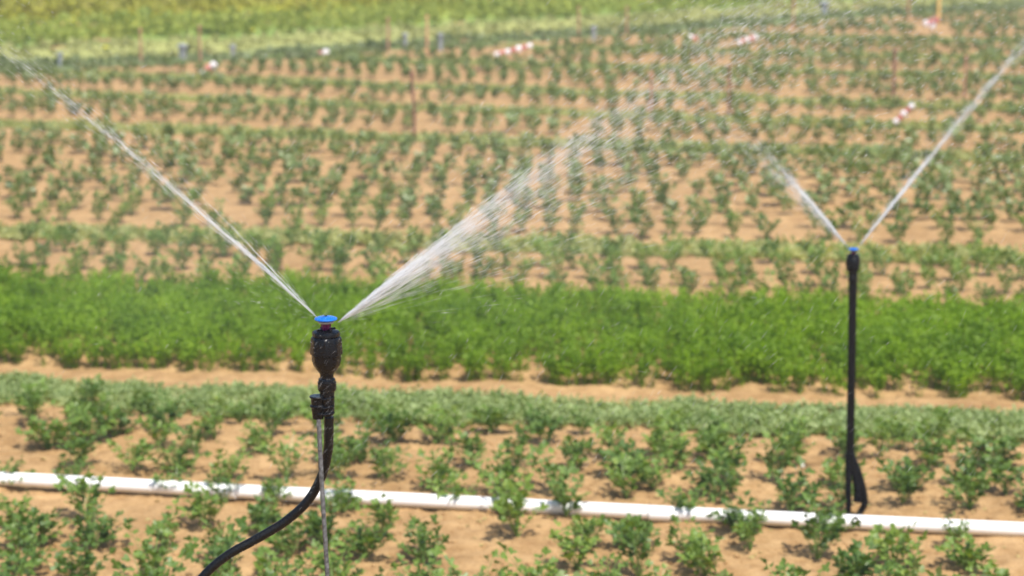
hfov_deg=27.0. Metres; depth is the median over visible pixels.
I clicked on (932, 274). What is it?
celery plant
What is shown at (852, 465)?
sprinkler
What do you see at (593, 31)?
pipe riser
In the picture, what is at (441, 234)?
celery plant
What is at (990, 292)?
celery plant
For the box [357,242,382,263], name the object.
celery plant
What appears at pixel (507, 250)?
celery plant
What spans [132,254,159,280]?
celery plant
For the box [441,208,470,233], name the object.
celery plant
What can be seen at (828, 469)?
celery plant
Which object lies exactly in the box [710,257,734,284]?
celery plant
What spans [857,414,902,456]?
celery plant
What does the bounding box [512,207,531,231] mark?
celery plant
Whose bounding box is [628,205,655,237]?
celery plant
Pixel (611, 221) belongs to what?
celery plant
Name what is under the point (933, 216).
celery plant
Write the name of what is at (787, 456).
celery plant
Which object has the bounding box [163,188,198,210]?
celery plant
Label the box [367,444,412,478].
celery plant
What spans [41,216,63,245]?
celery plant
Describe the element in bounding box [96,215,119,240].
celery plant
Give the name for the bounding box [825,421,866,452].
celery plant
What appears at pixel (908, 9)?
marker stake
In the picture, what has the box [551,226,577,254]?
celery plant
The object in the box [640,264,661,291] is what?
celery plant
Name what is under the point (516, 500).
celery plant
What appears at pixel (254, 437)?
celery plant
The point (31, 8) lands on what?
flowering meadow
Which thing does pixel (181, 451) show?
celery plant
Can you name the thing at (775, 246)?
celery plant
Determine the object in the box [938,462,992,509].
celery plant
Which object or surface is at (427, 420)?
celery plant
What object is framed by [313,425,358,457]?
celery plant
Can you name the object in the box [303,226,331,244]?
celery plant
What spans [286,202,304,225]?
celery plant
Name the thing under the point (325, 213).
celery plant
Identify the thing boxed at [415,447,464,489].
celery plant
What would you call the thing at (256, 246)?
celery plant
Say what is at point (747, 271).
celery plant
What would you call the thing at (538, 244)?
celery plant
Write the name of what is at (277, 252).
celery plant
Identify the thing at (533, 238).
celery plant
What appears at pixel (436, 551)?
celery plant
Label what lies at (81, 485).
celery plant
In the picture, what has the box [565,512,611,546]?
celery plant
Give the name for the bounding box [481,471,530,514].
celery plant
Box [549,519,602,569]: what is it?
celery plant
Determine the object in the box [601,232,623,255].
celery plant
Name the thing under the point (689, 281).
celery plant
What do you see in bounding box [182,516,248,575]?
celery plant
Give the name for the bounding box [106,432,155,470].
celery plant
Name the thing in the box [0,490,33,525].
celery plant
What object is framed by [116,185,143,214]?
celery plant
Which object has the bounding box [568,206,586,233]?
celery plant
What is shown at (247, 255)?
celery plant
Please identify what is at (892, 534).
celery plant
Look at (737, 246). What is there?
celery plant
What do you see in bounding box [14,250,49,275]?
celery plant
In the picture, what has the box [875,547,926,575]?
celery plant
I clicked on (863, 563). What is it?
celery plant
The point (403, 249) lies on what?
celery plant
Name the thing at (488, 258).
celery plant
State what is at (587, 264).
celery plant
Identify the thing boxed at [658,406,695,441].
celery plant
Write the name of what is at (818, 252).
celery plant
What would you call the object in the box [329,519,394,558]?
celery plant
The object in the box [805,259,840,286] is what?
celery plant
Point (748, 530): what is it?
celery plant
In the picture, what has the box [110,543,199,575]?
celery plant
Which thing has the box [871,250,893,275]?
celery plant
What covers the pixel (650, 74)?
marker stake
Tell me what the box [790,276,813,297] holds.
celery plant
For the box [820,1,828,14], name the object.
pipe riser
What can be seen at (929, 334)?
herb crop
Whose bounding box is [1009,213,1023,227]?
celery plant
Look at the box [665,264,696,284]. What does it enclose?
celery plant
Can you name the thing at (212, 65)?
striped marker
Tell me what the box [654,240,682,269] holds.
celery plant
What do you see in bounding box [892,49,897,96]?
marker stake
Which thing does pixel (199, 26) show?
marker stake
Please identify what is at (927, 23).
striped marker
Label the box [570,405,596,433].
celery plant
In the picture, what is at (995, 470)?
celery plant
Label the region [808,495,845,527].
celery plant
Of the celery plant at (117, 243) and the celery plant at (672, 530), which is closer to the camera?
the celery plant at (672, 530)
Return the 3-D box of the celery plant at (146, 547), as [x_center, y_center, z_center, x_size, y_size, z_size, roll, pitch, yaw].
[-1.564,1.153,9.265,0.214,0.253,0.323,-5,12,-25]
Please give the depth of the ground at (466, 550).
16.37 m
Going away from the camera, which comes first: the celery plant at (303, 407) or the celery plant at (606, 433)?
the celery plant at (606, 433)
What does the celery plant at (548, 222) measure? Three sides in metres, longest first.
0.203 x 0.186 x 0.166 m
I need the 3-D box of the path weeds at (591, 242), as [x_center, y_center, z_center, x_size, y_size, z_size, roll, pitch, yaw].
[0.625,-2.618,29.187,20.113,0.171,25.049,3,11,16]
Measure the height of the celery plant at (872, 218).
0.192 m
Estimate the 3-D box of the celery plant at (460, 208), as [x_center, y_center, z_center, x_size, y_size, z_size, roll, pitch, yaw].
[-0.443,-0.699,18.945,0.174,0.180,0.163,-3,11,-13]
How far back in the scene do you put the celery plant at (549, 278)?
15.53 m
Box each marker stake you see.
[139,28,141,61]
[198,25,200,63]
[386,18,388,50]
[410,72,415,141]
[425,15,428,54]
[577,6,579,38]
[626,7,627,42]
[649,72,652,119]
[727,65,731,115]
[792,0,794,29]
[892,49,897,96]
[907,0,909,19]
[937,0,940,24]
[963,55,967,102]
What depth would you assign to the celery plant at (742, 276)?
15.33 m
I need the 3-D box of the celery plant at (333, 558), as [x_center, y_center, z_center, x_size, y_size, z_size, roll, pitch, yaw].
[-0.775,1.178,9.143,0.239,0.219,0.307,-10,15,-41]
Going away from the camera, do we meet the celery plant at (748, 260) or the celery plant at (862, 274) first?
the celery plant at (862, 274)
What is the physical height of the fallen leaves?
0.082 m
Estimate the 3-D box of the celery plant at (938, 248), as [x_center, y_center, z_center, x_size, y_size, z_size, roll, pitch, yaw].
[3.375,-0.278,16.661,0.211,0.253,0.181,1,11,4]
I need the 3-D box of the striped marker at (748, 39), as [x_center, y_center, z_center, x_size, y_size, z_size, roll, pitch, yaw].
[4.159,-4.369,37.688,0.369,0.252,0.132,0,11,0]
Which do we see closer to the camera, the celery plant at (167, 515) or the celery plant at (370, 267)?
the celery plant at (167, 515)
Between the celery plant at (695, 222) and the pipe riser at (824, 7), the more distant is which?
the pipe riser at (824, 7)
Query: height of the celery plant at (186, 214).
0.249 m
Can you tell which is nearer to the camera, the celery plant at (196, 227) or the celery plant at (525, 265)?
the celery plant at (525, 265)
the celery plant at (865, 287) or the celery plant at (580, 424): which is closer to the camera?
the celery plant at (580, 424)
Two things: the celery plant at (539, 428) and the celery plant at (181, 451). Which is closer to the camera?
the celery plant at (181, 451)
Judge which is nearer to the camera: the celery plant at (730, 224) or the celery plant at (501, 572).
the celery plant at (501, 572)
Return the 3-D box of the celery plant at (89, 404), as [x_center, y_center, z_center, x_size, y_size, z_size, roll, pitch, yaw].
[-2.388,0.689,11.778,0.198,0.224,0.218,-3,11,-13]
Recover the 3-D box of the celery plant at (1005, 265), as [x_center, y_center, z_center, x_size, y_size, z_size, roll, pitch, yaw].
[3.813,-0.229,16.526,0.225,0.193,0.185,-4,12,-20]
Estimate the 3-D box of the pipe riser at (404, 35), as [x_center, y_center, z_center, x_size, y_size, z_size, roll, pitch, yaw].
[-1.835,-4.206,36.664,0.101,0.350,0.099,0,11,0]
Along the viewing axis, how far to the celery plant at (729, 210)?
18.63 m
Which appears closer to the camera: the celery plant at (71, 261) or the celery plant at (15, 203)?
the celery plant at (71, 261)
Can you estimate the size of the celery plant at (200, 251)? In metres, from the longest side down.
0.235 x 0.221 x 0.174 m
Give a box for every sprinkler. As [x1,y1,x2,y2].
[198,315,342,575]
[845,247,867,519]
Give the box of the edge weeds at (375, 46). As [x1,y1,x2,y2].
[0,0,1023,75]
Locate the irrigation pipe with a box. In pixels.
[0,472,1023,536]
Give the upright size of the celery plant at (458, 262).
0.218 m
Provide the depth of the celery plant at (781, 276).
15.71 m
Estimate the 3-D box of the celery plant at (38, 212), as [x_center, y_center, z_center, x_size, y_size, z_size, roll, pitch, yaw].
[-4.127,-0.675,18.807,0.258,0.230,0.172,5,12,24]
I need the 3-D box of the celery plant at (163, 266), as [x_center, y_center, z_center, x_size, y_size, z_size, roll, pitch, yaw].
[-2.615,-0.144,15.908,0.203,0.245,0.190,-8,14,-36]
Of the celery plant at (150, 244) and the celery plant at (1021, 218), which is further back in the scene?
the celery plant at (1021, 218)
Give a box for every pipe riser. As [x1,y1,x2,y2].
[57,52,62,65]
[177,44,187,60]
[229,45,235,63]
[402,33,407,49]
[437,33,443,50]
[590,25,596,39]
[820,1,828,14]
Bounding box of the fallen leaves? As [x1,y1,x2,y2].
[10,428,1023,575]
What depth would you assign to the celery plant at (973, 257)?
16.61 m
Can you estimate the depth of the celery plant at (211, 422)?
11.61 m
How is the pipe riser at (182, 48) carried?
on the ground at (466, 550)
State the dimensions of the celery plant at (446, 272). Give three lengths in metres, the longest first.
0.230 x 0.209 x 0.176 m
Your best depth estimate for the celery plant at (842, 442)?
11.11 m
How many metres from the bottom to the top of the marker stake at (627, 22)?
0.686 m
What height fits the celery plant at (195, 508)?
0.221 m
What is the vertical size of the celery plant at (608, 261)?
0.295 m
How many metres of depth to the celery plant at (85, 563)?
9.19 m
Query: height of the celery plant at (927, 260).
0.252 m
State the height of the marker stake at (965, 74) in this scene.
0.696 m
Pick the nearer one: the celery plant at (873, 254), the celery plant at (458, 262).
the celery plant at (458, 262)
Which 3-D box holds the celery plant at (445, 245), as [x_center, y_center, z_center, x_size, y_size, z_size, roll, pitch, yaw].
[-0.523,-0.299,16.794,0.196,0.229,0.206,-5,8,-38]
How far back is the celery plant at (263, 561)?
9.19 m
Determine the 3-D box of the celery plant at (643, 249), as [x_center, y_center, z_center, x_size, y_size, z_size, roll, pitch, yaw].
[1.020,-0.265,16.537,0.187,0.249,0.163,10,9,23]
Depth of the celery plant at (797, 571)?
8.76 m
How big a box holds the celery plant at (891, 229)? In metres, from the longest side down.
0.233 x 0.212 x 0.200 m
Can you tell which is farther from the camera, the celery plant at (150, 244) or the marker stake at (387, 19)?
the marker stake at (387, 19)
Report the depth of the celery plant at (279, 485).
10.38 m
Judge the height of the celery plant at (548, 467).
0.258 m
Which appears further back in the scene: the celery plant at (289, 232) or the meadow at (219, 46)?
the meadow at (219, 46)
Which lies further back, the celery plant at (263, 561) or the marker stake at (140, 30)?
the marker stake at (140, 30)
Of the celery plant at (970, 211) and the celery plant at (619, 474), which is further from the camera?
the celery plant at (970, 211)
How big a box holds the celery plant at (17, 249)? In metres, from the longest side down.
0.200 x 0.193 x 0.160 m
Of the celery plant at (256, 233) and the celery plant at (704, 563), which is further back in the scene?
the celery plant at (256, 233)
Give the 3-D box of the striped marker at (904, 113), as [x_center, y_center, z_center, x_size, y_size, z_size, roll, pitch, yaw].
[4.753,-2.060,25.880,0.267,0.386,0.086,0,11,0]
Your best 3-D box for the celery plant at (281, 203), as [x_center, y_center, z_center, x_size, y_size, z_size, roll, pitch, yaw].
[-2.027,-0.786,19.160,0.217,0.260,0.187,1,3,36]
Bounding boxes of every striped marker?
[201,61,216,73]
[317,49,328,54]
[494,43,532,57]
[689,35,700,39]
[737,34,757,45]
[893,102,914,127]
[923,18,932,26]
[930,16,939,31]
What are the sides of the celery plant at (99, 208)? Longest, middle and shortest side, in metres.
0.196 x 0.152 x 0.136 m
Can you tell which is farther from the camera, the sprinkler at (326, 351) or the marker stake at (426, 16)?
the marker stake at (426, 16)
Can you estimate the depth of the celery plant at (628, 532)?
9.32 m
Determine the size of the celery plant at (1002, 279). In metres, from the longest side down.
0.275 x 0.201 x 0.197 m
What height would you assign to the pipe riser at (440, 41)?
0.345 m
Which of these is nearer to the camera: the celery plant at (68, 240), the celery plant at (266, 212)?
the celery plant at (68, 240)
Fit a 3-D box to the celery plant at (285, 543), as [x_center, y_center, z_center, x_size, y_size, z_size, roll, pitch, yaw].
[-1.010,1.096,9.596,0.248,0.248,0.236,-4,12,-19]
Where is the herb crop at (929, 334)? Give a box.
[0,261,1023,401]
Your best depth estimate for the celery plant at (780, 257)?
16.35 m
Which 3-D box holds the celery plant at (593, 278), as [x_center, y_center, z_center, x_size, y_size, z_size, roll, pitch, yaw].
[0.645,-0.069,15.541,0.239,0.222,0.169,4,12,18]
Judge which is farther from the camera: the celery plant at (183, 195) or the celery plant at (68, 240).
the celery plant at (183, 195)
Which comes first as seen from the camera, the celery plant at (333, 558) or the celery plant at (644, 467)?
the celery plant at (333, 558)
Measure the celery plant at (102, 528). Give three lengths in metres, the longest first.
0.318 x 0.300 x 0.250 m
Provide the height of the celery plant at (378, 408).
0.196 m
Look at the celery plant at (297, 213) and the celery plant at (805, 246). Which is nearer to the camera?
the celery plant at (805, 246)
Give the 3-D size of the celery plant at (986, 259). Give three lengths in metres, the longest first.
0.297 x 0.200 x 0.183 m
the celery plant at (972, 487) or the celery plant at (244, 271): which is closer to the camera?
the celery plant at (972, 487)
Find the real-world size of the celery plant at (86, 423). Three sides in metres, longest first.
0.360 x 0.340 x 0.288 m
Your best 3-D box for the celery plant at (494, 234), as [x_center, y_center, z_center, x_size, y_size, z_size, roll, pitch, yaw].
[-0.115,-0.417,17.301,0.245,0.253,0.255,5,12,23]
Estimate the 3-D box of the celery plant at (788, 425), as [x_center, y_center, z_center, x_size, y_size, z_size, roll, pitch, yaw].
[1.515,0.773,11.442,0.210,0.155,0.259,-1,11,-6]
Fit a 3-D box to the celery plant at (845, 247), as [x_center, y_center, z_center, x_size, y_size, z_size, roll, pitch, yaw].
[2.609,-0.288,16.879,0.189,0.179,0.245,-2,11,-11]
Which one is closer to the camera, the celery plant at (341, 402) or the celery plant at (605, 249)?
the celery plant at (341, 402)
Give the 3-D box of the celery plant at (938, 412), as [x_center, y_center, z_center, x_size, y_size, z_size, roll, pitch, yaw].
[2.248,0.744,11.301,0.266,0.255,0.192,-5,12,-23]
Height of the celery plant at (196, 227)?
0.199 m
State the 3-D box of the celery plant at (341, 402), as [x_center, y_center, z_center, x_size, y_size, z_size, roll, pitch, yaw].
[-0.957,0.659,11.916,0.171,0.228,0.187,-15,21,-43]
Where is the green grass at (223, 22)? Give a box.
[0,0,814,45]
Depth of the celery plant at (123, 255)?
16.54 m
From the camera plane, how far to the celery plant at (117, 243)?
16.99 m
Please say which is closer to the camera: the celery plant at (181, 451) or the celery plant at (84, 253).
the celery plant at (181, 451)
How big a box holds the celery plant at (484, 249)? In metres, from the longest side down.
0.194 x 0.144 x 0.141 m
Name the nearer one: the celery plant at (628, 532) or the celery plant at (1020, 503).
the celery plant at (628, 532)
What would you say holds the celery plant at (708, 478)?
on the ground at (466, 550)
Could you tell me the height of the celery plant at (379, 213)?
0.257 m
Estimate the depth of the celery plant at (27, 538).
9.35 m
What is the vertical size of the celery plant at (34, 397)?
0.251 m
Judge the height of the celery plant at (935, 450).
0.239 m
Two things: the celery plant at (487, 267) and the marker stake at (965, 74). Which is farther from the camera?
the marker stake at (965, 74)
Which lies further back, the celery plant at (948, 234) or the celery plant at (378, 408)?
the celery plant at (948, 234)
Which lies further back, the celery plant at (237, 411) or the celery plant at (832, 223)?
the celery plant at (832, 223)
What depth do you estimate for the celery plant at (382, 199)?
18.98 m
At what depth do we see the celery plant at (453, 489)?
10.32 m
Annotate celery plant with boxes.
[0,251,16,277]
[0,454,35,484]
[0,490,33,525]
[0,506,71,547]
[0,522,57,574]
[0,547,41,575]
[2,192,24,217]
[5,386,42,415]
[10,241,33,263]
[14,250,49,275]
[14,377,56,422]
[14,413,82,449]
[17,220,42,241]
[29,199,51,223]
[31,240,52,265]
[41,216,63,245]
[50,533,116,575]
[51,452,93,476]
[52,223,75,251]
[53,470,115,518]
[55,197,75,219]
[55,424,108,466]
[57,391,117,441]
[58,221,77,244]
[60,251,82,277]
[62,396,95,429]
[63,179,89,208]
[68,236,97,269]
[71,497,136,548]
[76,373,111,406]
[88,230,116,254]
[89,405,139,437]
[90,200,106,219]
[91,187,112,209]
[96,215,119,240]
[100,251,123,277]
[103,202,128,222]
[106,250,133,268]
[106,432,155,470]
[107,231,131,257]
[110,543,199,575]
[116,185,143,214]
[122,518,178,570]
[129,390,154,414]
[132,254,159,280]
[137,408,177,447]
[143,386,197,424]
[146,228,163,255]
[146,433,212,472]
[146,497,184,548]
[147,219,180,245]
[149,252,175,281]
[149,461,195,496]
[161,245,193,269]
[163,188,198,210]
[171,198,198,225]
[172,419,211,454]
[174,230,198,251]
[176,223,209,245]
[177,479,223,525]
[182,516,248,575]
[193,255,219,281]
[194,393,226,438]
[196,242,218,269]
[200,197,224,223]
[200,516,249,548]
[203,466,249,502]
[208,445,252,478]
[210,562,262,575]
[211,208,246,244]
[213,226,241,256]
[217,253,251,279]
[222,400,254,422]
[232,244,259,268]
[236,419,273,452]
[243,230,264,256]
[247,491,289,529]
[249,228,266,244]
[251,545,309,575]
[253,427,317,478]
[254,203,274,223]
[254,390,299,434]
[257,235,285,256]
[258,192,280,211]
[258,256,279,285]
[258,511,313,558]
[259,475,297,504]
[261,234,294,270]
[265,562,319,575]
[266,393,301,424]
[274,186,297,214]
[281,217,304,245]
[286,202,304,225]
[295,536,366,575]
[296,240,336,270]
[299,392,351,431]
[299,490,361,544]
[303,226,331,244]
[307,203,332,224]
[308,191,329,212]
[308,432,371,478]
[310,230,328,255]
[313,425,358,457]
[324,476,361,512]
[325,242,365,271]
[329,241,354,261]
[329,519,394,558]
[330,263,357,285]
[333,188,362,215]
[334,382,350,422]
[337,229,357,249]
[337,420,390,461]
[345,204,362,226]
[355,493,399,537]
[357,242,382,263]
[359,252,397,283]
[361,404,421,441]
[362,199,390,226]
[363,192,393,217]
[365,394,403,427]
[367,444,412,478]
[368,248,392,273]
[369,226,393,249]
[381,545,444,575]
[384,513,448,563]
[389,238,415,263]
[392,207,410,227]
[404,224,426,252]
[405,401,466,442]
[407,265,434,287]
[411,252,433,271]
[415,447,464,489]
[424,410,455,428]
[425,199,445,222]
[425,472,480,499]
[428,222,456,252]
[430,549,518,575]
[433,236,457,262]
[437,258,461,281]
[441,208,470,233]
[444,254,465,280]
[444,427,486,466]
[453,199,471,217]
[459,228,484,253]
[463,443,538,489]
[465,402,515,432]
[467,255,491,284]
[472,242,486,263]
[477,193,495,218]
[478,198,506,226]
[481,220,514,251]
[481,253,511,275]
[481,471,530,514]
[489,473,548,536]
[494,238,525,267]
[496,542,566,575]
[500,421,543,466]
[501,266,532,288]
[511,405,551,429]
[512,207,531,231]
[515,254,537,276]
[521,439,579,492]
[522,226,544,252]
[522,401,567,444]
[531,231,558,265]
[539,240,564,275]
[541,212,562,230]
[543,267,570,288]
[546,461,590,516]
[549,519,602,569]
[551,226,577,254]
[556,434,596,467]
[564,245,588,269]
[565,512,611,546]
[566,197,587,220]
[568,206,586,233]
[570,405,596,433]
[575,252,599,275]
[580,551,624,575]
[584,265,615,289]
[590,422,633,452]
[590,439,657,474]
[592,246,624,278]
[599,238,625,267]
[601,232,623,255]
[602,207,631,233]
[602,513,661,543]
[603,452,643,498]
[604,515,661,575]
[606,271,632,291]
[616,449,689,488]
[619,193,647,221]
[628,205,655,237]
[631,238,655,268]
[634,261,661,283]
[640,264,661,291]
[641,414,675,454]
[642,559,671,575]
[649,415,707,468]
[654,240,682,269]
[656,482,720,509]
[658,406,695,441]
[660,230,694,257]
[662,207,690,234]
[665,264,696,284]
[665,514,724,555]
[670,271,700,298]
[675,526,724,575]
[680,449,746,501]
[686,211,707,233]
[688,197,724,224]
[693,422,737,453]
[695,236,715,257]
[700,411,732,435]
[704,420,756,479]
[705,490,771,532]
[707,241,735,273]
[709,565,732,575]
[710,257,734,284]
[716,259,755,298]
[718,208,737,222]
[724,236,747,261]
[726,209,743,236]
[731,500,767,550]
[736,245,757,270]
[737,262,758,282]
[748,267,776,297]
[756,431,804,480]
[757,213,781,237]
[759,235,781,262]
[760,557,829,575]
[761,414,817,460]
[763,455,823,511]
[769,247,791,273]
[773,258,797,289]
[780,415,816,440]
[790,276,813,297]
[791,492,860,559]
[795,230,826,259]
[802,200,826,228]
[803,242,827,274]
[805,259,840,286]
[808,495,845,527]
[818,208,843,240]
[818,271,841,295]
[819,462,867,507]
[821,452,865,487]
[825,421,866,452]
[827,425,865,460]
[830,239,855,261]
[830,536,893,575]
[839,252,868,269]
[843,263,873,291]
[847,275,873,297]
[850,560,896,575]
[851,215,870,242]
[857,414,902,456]
[863,209,883,229]
[864,244,886,261]
[869,519,927,569]
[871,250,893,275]
[875,457,935,503]
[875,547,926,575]
[876,455,930,482]
[880,216,908,240]
[881,417,914,448]
[886,264,915,291]
[892,270,916,302]
[898,239,918,263]
[904,426,962,466]
[905,244,938,273]
[913,404,961,444]
[918,264,937,288]
[929,202,950,228]
[929,278,958,301]
[929,440,986,485]
[931,237,957,267]
[934,532,996,570]
[937,214,955,243]
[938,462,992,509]
[939,511,970,544]
[940,249,966,281]
[949,199,982,229]
[949,259,978,290]
[952,563,1009,575]
[956,427,1023,465]
[965,237,990,265]
[965,561,1008,575]
[968,220,993,243]
[971,280,1000,304]
[978,238,1003,275]
[979,444,1023,494]
[992,244,1021,269]
[993,266,1020,293]
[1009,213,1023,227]
[1009,251,1023,279]
[1012,477,1023,508]
[1013,279,1023,301]
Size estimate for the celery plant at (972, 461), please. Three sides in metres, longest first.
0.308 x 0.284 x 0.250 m
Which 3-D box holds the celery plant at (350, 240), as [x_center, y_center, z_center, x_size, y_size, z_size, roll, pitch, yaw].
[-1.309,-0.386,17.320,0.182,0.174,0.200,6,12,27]
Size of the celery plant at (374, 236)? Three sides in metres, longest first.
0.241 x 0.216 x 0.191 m
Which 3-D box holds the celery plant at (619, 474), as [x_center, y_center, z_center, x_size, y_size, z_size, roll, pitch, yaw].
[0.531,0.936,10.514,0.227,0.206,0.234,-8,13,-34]
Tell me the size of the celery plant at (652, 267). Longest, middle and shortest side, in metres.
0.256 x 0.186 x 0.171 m
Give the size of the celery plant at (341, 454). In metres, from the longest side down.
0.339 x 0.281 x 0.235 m
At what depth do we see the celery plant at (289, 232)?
17.51 m
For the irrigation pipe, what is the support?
on the ground at (466, 550)
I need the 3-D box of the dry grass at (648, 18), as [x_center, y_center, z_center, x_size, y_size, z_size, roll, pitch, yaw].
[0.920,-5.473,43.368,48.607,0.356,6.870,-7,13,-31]
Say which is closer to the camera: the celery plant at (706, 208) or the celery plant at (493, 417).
the celery plant at (493, 417)
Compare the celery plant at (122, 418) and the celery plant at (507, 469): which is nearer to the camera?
the celery plant at (507, 469)
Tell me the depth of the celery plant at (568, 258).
16.57 m
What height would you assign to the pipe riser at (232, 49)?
0.343 m
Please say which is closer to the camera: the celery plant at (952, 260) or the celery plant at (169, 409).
the celery plant at (169, 409)
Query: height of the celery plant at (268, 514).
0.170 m
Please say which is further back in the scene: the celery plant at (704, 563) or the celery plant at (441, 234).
the celery plant at (441, 234)
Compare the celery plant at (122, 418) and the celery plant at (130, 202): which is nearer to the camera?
the celery plant at (122, 418)
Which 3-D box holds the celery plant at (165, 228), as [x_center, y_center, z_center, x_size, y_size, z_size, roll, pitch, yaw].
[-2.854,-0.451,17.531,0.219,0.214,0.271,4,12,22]
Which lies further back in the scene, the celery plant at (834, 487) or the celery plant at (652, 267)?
the celery plant at (652, 267)
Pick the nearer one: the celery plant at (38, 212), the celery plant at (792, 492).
the celery plant at (792, 492)
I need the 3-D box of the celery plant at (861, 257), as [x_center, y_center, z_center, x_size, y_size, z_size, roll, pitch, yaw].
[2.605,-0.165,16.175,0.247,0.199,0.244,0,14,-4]
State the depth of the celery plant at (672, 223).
18.08 m
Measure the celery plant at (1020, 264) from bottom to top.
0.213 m
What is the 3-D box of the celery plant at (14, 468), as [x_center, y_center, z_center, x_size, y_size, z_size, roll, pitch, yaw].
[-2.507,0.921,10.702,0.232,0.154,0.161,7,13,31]
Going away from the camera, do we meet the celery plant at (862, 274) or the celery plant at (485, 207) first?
the celery plant at (862, 274)
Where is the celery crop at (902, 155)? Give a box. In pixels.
[0,7,1023,575]
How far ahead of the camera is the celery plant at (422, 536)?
9.51 m
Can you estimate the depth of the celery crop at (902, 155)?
24.73 m
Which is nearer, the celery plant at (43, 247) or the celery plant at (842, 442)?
the celery plant at (842, 442)
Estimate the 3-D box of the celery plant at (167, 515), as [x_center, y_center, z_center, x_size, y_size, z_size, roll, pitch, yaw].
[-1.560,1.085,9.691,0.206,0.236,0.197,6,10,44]
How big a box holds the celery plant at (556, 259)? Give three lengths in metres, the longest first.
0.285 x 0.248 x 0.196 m
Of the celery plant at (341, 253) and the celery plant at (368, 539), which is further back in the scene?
the celery plant at (341, 253)
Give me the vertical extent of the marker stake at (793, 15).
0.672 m
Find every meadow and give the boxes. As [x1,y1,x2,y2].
[0,0,541,21]
[0,0,1018,73]
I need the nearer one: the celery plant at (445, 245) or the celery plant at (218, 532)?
the celery plant at (218, 532)
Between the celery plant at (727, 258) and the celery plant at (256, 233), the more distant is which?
the celery plant at (256, 233)
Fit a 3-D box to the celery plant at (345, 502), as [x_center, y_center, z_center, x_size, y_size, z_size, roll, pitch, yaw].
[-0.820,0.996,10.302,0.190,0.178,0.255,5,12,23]
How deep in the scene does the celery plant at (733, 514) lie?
9.91 m
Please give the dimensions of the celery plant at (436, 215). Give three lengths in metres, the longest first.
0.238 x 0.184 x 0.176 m
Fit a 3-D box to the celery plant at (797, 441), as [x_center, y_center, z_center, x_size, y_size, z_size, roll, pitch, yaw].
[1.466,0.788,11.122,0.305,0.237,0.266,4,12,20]
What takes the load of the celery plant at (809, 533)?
on the ground at (466, 550)
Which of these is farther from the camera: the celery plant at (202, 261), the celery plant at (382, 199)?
the celery plant at (382, 199)
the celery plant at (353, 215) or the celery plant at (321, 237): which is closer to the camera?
the celery plant at (321, 237)
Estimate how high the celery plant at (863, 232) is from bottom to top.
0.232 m
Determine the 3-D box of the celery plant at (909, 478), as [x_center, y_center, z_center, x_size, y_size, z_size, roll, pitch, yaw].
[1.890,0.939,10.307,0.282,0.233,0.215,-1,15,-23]
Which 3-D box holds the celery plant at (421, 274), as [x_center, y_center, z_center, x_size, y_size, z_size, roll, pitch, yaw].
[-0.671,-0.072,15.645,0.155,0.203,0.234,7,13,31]
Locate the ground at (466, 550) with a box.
[0,0,1023,575]
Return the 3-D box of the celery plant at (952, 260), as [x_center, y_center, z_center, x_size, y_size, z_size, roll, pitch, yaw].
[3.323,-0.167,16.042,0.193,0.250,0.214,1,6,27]
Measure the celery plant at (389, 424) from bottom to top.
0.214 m
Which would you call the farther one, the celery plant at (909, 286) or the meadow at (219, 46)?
the meadow at (219, 46)
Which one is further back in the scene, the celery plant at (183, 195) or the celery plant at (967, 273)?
the celery plant at (183, 195)
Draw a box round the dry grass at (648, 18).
[0,0,1023,59]
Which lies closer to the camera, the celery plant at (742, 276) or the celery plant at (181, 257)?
the celery plant at (742, 276)
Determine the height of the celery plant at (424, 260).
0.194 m
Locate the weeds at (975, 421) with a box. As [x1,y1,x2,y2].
[0,369,1023,443]
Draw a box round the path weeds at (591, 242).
[0,31,1023,265]
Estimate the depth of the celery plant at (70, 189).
19.45 m
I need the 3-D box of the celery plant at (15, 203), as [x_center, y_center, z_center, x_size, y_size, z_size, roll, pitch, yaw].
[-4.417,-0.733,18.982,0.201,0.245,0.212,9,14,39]
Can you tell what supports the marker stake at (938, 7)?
on the ground at (466, 550)
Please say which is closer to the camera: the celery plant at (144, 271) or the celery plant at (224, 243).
the celery plant at (144, 271)
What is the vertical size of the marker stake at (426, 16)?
0.717 m
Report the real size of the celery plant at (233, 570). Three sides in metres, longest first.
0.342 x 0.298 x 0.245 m
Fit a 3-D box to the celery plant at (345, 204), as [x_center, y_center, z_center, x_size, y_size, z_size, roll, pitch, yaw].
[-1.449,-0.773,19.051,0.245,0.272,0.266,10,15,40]
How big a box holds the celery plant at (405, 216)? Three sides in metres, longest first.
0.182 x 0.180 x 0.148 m
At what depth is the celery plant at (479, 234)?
17.24 m
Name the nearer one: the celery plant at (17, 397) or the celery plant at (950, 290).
the celery plant at (17, 397)
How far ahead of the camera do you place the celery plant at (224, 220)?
17.53 m
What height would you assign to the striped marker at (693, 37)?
0.139 m
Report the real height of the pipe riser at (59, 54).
0.274 m
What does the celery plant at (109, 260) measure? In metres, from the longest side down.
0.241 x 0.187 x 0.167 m
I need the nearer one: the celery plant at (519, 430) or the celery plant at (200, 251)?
the celery plant at (519, 430)
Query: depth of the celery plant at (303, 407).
11.62 m
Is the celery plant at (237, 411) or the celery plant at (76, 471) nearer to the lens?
the celery plant at (76, 471)
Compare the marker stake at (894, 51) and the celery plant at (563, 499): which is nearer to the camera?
the celery plant at (563, 499)
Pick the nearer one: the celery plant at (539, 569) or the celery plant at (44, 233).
the celery plant at (539, 569)
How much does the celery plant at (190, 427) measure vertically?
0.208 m
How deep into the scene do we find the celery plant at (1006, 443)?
11.05 m
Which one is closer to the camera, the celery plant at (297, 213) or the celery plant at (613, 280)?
the celery plant at (613, 280)
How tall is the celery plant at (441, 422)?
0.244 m
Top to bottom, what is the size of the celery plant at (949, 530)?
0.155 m

